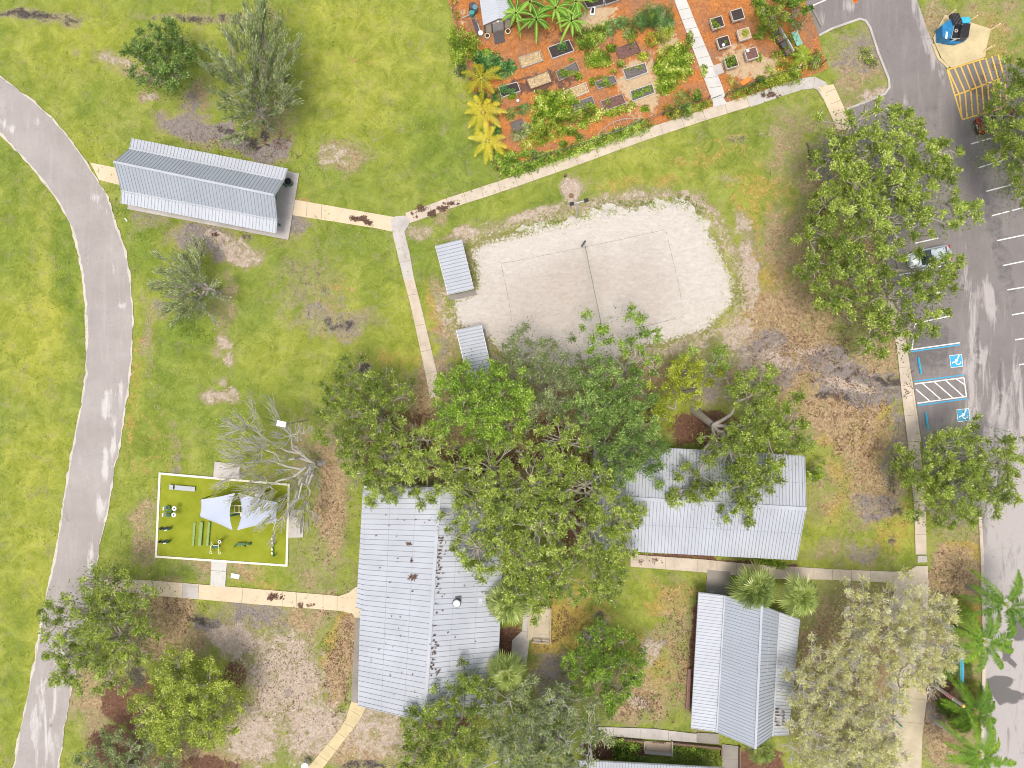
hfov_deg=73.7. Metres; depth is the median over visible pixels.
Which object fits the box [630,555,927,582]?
walkway
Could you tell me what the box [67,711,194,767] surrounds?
shrubby tree
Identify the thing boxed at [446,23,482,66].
citrus bush
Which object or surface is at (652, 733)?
walkway
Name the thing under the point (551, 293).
volleyball sand
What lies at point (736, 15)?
planter table
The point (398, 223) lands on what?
walkway
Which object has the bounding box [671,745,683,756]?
round shrub
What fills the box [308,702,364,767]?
walkway
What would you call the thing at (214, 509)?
shade sail
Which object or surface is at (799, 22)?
bush
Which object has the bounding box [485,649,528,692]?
fan palm
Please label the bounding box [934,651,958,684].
bush
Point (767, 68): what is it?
leafy plant
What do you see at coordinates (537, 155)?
bush
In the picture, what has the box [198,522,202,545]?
balance beam
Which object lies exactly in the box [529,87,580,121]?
vine patch
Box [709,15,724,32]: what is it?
planter table
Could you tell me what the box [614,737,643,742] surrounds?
timber wall
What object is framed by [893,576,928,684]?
yard concrete
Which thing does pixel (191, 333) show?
weeds
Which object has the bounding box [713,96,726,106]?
garden walk
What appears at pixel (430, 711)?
oak tree
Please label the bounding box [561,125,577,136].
garden plant
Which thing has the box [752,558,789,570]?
shrub row
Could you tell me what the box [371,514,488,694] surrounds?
roof leaf litter
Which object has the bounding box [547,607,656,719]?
oak tree
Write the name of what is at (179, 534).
fitness turf
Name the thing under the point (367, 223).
fallen leaves
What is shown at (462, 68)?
garden plant
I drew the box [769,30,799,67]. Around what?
undergrowth
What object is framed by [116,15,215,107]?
oak tree
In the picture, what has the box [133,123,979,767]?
fallen leaves
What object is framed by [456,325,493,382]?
shelter
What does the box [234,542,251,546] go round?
bench machine
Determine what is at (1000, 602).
feather palm
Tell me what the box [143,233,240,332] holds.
willowy tree
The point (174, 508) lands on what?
arm wheel machine
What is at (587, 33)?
herb patch
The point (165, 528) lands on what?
cross trainer
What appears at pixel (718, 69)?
garden walk
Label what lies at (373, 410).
oak tree
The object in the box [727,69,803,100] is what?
hedge
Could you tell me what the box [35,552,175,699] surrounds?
oak tree
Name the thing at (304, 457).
half bare tree
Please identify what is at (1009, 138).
oak tree
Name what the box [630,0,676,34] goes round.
leafy mound
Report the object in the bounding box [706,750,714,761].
round shrub
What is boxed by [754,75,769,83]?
garden plant
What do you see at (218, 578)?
fitness walk
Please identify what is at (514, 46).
garden mulch
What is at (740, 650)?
hall
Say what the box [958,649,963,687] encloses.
teal rail
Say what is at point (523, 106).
cabbages
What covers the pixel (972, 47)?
compactor pad
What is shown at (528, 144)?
vine patch
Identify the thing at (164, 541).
cross trainer
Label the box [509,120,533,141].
herb patch
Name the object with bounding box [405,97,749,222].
walkway
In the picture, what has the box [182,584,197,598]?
walkway
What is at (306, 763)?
litter bin
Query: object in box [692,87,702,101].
garden plant
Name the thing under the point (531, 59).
raised bed
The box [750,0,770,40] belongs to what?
tall stalks
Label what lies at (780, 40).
growing rack
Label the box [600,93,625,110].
raised bed
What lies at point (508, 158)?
bush
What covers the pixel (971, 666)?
bush
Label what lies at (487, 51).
garden plant
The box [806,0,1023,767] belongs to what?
road
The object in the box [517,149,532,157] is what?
garden plant
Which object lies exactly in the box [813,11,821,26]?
wheel stop
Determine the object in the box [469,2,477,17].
rain barrel
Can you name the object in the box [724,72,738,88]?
feathery plant
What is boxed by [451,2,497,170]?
fence
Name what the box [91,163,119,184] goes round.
walkway
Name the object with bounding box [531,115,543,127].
garden plant
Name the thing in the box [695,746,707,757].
round shrub
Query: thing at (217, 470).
equipment slab
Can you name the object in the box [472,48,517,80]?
vine patch
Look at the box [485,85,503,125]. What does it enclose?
undergrowth
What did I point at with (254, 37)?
willowy tree
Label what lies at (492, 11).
garden shed
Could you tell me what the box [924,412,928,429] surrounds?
wheel stop
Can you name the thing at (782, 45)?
growing rack
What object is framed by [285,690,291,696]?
manhole cover
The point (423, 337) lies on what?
walkway
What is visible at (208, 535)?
balance beam
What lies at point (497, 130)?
garden plant
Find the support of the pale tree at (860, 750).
on the ground at (358, 172)
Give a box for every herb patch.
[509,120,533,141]
[572,20,608,51]
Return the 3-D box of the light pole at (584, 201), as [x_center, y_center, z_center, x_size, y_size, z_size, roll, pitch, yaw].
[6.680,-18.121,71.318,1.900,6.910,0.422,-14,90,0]
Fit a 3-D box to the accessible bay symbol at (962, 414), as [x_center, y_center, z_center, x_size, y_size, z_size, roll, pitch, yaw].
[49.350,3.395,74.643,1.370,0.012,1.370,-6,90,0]
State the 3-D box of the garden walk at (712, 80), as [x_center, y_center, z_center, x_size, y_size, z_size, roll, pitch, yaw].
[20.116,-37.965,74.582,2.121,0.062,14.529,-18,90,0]
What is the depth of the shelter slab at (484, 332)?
74.51 m
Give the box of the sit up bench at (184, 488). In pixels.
[169,485,194,491]
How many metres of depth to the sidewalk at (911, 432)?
74.58 m
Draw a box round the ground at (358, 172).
[0,0,1023,767]
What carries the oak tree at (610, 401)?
on the ground at (358, 172)
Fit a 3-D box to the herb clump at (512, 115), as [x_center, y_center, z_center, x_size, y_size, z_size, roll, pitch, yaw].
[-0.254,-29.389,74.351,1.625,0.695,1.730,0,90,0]
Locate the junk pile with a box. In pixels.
[472,16,479,35]
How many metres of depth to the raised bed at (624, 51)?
74.49 m
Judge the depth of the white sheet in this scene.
74.59 m
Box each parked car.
[906,245,952,268]
[973,108,1015,134]
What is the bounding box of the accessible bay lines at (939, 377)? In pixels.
[911,344,966,405]
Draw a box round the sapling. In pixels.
[672,342,749,404]
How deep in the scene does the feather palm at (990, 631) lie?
69.47 m
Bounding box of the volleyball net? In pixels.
[581,240,601,325]
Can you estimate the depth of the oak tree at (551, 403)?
68.55 m
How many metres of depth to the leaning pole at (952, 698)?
71.81 m
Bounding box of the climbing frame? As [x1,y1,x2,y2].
[230,497,241,516]
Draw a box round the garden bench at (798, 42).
[791,30,802,46]
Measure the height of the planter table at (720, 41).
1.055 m
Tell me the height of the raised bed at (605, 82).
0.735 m
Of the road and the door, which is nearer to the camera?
the door
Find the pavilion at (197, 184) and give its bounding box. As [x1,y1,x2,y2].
[113,138,287,233]
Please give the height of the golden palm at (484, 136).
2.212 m
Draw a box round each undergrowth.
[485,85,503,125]
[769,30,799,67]
[934,697,972,733]
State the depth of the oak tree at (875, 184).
66.26 m
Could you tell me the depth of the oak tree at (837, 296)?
67.18 m
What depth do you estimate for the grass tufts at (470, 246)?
74.61 m
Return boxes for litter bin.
[284,178,292,186]
[301,758,310,767]
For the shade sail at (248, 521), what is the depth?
71.40 m
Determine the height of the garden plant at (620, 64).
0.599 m
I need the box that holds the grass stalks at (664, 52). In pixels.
[654,44,674,60]
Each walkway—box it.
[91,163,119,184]
[96,578,359,617]
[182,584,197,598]
[293,200,392,231]
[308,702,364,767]
[390,216,413,279]
[404,278,440,397]
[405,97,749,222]
[599,727,696,742]
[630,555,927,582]
[747,77,826,106]
[818,84,850,130]
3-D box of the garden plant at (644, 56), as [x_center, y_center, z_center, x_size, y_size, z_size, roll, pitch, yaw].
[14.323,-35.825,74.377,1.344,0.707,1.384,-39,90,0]
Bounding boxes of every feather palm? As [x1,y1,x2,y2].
[935,711,1016,767]
[940,676,996,736]
[949,605,1016,672]
[957,567,1023,638]
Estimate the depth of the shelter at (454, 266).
72.24 m
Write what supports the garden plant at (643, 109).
on the garden mulch
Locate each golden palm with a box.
[461,63,501,100]
[464,95,506,135]
[468,121,507,164]
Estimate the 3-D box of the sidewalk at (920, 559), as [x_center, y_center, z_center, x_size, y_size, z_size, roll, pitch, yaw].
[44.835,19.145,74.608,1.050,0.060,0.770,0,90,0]
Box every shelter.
[435,239,473,294]
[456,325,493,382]
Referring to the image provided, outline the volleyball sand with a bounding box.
[448,197,739,373]
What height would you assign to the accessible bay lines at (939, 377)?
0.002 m
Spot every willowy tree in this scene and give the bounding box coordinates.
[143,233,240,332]
[192,0,314,153]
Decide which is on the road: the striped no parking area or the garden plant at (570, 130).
the striped no parking area
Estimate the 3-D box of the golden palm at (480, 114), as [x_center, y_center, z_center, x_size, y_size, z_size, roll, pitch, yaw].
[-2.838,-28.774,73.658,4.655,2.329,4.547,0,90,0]
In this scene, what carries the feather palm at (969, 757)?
on the ground at (358, 172)
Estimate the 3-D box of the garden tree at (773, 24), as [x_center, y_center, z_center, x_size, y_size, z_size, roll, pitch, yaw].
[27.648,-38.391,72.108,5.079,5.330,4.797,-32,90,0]
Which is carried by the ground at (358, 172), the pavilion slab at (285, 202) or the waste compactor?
the pavilion slab at (285, 202)
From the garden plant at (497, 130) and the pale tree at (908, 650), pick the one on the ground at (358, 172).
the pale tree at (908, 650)
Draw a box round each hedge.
[516,100,712,174]
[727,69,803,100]
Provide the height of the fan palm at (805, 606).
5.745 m
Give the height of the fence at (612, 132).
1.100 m
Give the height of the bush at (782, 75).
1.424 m
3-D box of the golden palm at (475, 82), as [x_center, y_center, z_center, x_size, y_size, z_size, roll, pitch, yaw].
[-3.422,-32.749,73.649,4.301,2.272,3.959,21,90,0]
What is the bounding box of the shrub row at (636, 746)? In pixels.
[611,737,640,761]
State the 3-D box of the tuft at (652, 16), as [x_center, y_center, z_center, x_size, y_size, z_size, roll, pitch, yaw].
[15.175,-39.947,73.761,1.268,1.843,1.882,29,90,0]
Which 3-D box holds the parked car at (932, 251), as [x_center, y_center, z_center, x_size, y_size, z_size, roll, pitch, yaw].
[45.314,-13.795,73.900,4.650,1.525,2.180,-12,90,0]
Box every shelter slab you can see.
[449,290,476,300]
[483,329,487,350]
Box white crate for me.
[590,7,594,16]
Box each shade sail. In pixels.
[199,493,234,529]
[237,493,286,529]
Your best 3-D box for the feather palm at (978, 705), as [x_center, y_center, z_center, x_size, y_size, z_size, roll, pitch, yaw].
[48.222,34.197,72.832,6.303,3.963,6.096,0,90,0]
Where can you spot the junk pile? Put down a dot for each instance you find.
(475, 24)
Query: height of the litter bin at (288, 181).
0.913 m
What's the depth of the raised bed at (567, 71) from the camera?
74.41 m
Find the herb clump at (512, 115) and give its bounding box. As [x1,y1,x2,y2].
[503,107,516,121]
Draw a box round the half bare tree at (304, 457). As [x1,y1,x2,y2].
[210,393,328,547]
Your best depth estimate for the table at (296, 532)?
74.03 m
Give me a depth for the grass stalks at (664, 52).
74.25 m
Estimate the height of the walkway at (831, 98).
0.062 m
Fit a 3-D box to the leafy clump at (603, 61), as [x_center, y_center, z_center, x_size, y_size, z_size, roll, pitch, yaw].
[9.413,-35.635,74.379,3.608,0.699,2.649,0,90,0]
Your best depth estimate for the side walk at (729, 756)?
74.56 m
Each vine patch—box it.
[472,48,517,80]
[516,132,561,149]
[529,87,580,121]
[583,100,636,123]
[601,14,636,38]
[650,41,694,97]
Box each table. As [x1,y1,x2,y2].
[292,517,300,534]
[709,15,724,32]
[715,35,730,51]
[723,54,738,71]
[728,7,744,24]
[735,27,751,43]
[742,46,758,62]
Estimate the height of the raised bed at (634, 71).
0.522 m
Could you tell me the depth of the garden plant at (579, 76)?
74.46 m
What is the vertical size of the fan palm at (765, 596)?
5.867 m
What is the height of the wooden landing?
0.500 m
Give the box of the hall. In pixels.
[690,592,799,748]
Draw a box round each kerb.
[155,472,289,566]
[818,18,890,109]
[908,368,920,441]
[931,44,948,68]
[978,517,985,767]
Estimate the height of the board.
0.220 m
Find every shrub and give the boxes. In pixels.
[666,756,676,763]
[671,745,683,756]
[678,758,688,764]
[683,745,695,758]
[692,756,703,765]
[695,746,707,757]
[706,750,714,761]
[712,754,723,766]
[805,452,826,483]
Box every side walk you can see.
[351,618,359,702]
[511,604,533,664]
[696,732,719,743]
[705,570,729,594]
[722,744,737,767]
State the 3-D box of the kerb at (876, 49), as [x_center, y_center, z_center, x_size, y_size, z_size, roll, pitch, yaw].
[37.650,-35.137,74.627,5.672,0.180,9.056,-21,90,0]
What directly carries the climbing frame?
on the fitness turf
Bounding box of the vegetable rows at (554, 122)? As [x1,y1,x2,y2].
[525,102,599,140]
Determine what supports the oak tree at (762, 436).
on the ground at (358, 172)
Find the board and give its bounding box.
[740,76,750,85]
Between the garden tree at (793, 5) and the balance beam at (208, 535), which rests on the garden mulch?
the garden tree at (793, 5)
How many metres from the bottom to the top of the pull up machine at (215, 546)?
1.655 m
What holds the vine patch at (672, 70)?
on the garden mulch
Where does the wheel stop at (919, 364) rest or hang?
on the road
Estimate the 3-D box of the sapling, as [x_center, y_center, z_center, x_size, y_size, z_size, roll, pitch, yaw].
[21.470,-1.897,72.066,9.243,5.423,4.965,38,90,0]
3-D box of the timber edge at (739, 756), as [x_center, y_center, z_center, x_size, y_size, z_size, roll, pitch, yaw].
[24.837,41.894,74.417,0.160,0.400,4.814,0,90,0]
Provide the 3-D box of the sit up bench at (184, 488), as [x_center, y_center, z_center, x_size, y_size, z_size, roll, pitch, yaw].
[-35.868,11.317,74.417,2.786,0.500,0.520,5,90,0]
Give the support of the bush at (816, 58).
on the garden mulch
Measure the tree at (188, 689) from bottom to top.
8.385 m
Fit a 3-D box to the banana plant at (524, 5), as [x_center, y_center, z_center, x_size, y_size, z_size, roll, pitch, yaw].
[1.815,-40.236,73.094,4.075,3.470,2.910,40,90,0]
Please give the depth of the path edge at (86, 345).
74.65 m
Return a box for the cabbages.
[513,103,530,116]
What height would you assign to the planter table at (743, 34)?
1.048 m
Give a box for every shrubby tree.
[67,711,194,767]
[636,350,723,437]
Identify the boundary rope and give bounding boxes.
[505,230,661,262]
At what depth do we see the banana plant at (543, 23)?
71.95 m
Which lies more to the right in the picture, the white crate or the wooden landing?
the wooden landing
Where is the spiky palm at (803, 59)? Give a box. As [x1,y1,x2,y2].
[790,44,812,69]
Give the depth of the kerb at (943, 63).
74.54 m
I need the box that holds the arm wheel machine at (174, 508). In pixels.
[162,506,176,516]
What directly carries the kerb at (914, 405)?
on the ground at (358, 172)
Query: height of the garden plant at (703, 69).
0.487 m
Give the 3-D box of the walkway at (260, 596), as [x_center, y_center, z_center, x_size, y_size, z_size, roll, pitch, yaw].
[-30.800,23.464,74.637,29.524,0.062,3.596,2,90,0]
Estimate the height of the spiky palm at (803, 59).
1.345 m
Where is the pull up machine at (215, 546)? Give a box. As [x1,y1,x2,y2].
[209,540,220,553]
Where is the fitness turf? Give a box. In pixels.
[157,475,287,563]
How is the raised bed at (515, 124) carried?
on the garden mulch
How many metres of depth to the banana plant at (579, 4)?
72.35 m
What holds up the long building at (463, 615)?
on the ground at (358, 172)
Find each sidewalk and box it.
[887,300,926,553]
[917,556,926,562]
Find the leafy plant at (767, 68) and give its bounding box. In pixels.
[763,63,774,73]
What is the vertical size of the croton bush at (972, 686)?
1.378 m
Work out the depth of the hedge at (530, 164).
74.13 m
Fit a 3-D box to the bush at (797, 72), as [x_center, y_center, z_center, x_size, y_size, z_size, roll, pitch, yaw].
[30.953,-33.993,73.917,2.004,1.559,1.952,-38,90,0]
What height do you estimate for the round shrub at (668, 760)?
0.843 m
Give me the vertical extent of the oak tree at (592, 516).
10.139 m
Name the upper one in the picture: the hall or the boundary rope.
the boundary rope
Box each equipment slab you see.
[213,462,239,478]
[288,510,303,537]
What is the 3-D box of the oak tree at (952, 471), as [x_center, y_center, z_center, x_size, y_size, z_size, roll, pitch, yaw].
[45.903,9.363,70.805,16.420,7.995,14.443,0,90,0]
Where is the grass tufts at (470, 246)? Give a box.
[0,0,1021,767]
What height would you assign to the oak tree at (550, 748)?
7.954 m
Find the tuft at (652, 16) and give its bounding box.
[648,10,656,22]
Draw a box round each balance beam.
[192,522,195,545]
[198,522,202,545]
[206,522,210,545]
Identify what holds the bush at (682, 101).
on the garden mulch
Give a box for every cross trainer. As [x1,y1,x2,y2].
[158,540,169,543]
[159,527,170,530]
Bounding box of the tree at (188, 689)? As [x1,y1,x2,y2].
[116,631,258,759]
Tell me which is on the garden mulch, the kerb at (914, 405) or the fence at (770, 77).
the fence at (770, 77)
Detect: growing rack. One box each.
[772,26,786,43]
[780,39,793,56]
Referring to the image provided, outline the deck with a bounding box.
[527,605,551,643]
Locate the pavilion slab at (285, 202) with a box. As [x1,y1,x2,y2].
[127,171,298,239]
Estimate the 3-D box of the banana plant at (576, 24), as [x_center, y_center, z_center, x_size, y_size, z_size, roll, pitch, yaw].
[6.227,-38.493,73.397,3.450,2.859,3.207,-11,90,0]
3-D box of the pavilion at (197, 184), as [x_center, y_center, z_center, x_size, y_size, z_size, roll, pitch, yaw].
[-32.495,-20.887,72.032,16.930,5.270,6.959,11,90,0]
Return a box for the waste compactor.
[935,13,970,45]
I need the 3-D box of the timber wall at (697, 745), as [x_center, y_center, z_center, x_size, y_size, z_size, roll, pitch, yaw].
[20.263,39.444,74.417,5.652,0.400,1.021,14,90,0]
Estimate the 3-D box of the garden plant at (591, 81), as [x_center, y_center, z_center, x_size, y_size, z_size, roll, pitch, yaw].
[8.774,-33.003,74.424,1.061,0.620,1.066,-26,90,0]
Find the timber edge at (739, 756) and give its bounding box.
[738,745,740,767]
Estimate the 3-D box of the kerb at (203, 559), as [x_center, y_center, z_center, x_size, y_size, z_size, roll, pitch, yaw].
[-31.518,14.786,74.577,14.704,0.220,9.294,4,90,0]
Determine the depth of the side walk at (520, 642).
74.56 m
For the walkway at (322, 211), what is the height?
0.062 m
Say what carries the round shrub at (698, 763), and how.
on the ground at (358, 172)
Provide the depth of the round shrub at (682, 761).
74.24 m
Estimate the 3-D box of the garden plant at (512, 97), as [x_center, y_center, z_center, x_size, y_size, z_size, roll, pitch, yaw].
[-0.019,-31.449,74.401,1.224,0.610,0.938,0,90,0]
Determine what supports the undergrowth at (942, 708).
on the ground at (358, 172)
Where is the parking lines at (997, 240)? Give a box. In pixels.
[813,0,1023,364]
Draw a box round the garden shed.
[480,0,511,43]
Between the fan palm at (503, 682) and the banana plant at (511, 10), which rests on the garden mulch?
the banana plant at (511, 10)
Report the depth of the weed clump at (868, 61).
74.28 m
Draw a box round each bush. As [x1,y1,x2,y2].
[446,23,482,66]
[487,145,527,177]
[527,148,547,162]
[626,27,637,48]
[644,25,676,47]
[662,103,679,120]
[670,88,695,119]
[766,63,798,85]
[788,64,802,81]
[790,20,803,30]
[807,48,823,72]
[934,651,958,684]
[953,593,974,615]
[964,648,973,677]
[964,678,983,701]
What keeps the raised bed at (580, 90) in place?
on the garden mulch
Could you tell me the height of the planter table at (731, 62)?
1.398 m
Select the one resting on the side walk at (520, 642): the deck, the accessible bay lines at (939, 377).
the deck
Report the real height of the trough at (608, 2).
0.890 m
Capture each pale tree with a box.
[768,678,913,767]
[771,620,889,746]
[824,560,971,717]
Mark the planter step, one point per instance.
(688, 685)
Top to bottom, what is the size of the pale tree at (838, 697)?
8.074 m
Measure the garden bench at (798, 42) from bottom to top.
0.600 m
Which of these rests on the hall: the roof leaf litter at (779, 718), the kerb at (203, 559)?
the roof leaf litter at (779, 718)
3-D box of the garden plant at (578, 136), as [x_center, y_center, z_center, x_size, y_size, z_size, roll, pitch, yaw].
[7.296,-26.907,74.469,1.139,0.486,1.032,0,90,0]
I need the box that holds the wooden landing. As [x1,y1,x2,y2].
[644,740,672,756]
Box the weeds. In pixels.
[168,319,214,343]
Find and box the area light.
[276,419,307,427]
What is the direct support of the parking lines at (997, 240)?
on the road
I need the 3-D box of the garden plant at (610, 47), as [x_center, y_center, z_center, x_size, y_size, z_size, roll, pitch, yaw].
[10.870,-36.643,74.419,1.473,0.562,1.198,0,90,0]
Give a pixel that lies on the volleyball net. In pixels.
(583, 243)
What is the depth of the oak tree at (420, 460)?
68.53 m
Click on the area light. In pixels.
(280, 423)
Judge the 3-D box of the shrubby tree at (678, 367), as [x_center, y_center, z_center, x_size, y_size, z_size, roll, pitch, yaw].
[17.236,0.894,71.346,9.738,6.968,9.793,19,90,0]
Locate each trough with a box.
[582,0,603,9]
[604,0,620,6]
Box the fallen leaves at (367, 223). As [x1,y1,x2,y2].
[267,91,913,743]
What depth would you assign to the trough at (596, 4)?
74.22 m
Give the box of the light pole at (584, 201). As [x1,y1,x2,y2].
[569,198,588,218]
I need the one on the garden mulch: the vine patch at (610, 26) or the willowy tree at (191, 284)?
the vine patch at (610, 26)
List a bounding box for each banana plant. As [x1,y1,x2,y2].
[501,0,531,37]
[516,6,551,43]
[519,0,545,18]
[538,0,572,30]
[554,6,587,43]
[561,0,593,19]
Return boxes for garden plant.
[453,62,467,77]
[476,89,486,103]
[480,48,491,55]
[491,122,501,140]
[506,94,516,99]
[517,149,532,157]
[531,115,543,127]
[557,140,568,147]
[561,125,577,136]
[574,133,583,139]
[575,73,583,80]
[575,120,589,129]
[588,78,595,87]
[605,43,616,53]
[616,59,625,68]
[635,52,649,61]
[640,104,650,111]
[685,29,694,45]
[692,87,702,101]
[700,64,708,77]
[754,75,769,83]
[756,52,762,61]
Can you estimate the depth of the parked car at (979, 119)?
73.83 m
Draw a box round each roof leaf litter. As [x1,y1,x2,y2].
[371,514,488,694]
[774,708,785,725]
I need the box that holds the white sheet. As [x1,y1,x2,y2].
[231,573,239,578]
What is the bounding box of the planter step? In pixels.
[685,668,690,709]
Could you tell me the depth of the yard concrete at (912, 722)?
74.54 m
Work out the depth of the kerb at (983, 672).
74.54 m
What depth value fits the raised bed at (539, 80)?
74.44 m
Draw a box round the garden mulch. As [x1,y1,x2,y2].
[448,0,826,170]
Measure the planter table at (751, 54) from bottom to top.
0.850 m
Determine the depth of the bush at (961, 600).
73.98 m
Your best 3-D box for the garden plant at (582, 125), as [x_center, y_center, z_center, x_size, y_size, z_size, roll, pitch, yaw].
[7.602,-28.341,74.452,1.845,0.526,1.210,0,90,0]
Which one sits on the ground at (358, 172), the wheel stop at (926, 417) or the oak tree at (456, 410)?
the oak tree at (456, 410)
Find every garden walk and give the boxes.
[674,0,724,100]
[712,63,723,74]
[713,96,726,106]
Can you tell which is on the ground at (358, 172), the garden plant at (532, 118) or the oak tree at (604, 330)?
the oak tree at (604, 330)
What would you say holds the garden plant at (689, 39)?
on the garden mulch
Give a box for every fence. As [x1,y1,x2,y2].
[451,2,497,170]
[505,95,710,170]
[724,59,826,97]
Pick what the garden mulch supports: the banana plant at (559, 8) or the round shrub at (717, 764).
the banana plant at (559, 8)
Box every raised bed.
[498,82,520,97]
[510,118,524,131]
[518,50,543,68]
[526,70,552,89]
[547,40,573,59]
[555,57,579,81]
[565,82,588,98]
[571,96,594,112]
[592,68,616,89]
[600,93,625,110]
[615,41,640,58]
[622,63,647,80]
[630,84,654,101]
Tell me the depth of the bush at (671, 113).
74.13 m
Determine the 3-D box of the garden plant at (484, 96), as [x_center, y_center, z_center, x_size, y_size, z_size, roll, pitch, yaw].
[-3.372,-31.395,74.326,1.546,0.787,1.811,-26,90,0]
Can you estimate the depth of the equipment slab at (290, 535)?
74.53 m
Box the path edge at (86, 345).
[0,76,133,767]
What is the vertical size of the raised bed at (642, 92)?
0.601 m
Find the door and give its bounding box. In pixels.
[492,21,503,32]
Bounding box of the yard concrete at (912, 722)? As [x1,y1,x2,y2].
[893,680,926,767]
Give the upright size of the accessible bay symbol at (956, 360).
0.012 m
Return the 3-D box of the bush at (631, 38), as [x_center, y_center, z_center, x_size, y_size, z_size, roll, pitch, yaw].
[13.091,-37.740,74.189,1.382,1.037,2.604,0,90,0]
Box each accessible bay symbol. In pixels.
[949,354,962,367]
[957,408,969,421]
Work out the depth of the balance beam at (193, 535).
74.36 m
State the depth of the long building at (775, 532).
70.90 m
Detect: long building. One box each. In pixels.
[356,485,505,720]
[579,759,723,767]
[591,444,806,559]
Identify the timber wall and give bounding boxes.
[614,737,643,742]
[673,741,721,756]
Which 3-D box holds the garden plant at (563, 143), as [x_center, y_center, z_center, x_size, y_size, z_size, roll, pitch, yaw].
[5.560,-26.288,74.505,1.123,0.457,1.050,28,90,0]
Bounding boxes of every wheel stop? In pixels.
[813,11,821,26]
[917,357,921,373]
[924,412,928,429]
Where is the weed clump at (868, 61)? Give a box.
[859,46,877,68]
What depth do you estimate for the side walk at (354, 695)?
74.59 m
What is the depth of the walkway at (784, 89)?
74.62 m
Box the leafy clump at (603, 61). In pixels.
[582,47,614,69]
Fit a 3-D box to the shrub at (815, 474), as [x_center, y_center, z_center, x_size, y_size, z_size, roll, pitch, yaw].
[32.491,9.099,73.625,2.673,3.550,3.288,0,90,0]
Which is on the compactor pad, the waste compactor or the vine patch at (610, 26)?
the waste compactor
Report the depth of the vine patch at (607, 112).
74.43 m
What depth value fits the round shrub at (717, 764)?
74.26 m
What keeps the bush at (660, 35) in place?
on the garden mulch
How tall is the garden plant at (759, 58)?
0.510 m
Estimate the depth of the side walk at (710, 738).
74.57 m
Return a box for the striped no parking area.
[947,54,1007,119]
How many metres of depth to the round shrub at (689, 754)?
74.28 m
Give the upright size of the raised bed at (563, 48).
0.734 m
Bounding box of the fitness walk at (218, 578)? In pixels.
[210,559,226,586]
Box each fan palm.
[484,575,531,625]
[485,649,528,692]
[725,559,779,609]
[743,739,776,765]
[774,572,820,617]
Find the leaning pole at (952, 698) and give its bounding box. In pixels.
[931,683,964,707]
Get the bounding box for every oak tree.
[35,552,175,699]
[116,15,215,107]
[311,348,434,497]
[344,420,486,512]
[384,651,499,767]
[418,348,544,462]
[431,404,648,627]
[469,663,616,767]
[492,316,587,441]
[547,346,679,494]
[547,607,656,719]
[574,302,666,380]
[664,355,817,530]
[775,211,968,367]
[791,94,985,254]
[875,405,1023,537]
[953,49,1023,223]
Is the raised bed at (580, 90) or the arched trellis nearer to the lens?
the arched trellis
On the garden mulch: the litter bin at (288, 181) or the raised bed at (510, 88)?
the raised bed at (510, 88)
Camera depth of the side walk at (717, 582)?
74.57 m
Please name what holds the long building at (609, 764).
on the ground at (358, 172)
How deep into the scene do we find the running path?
74.64 m
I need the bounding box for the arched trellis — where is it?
[597,118,639,134]
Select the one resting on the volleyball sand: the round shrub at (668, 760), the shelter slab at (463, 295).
the shelter slab at (463, 295)
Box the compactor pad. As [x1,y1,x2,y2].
[933,15,990,67]
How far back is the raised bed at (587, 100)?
74.49 m
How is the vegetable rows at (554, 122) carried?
on the garden mulch
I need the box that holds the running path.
[0,77,131,767]
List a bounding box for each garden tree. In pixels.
[741,0,794,47]
[759,0,814,43]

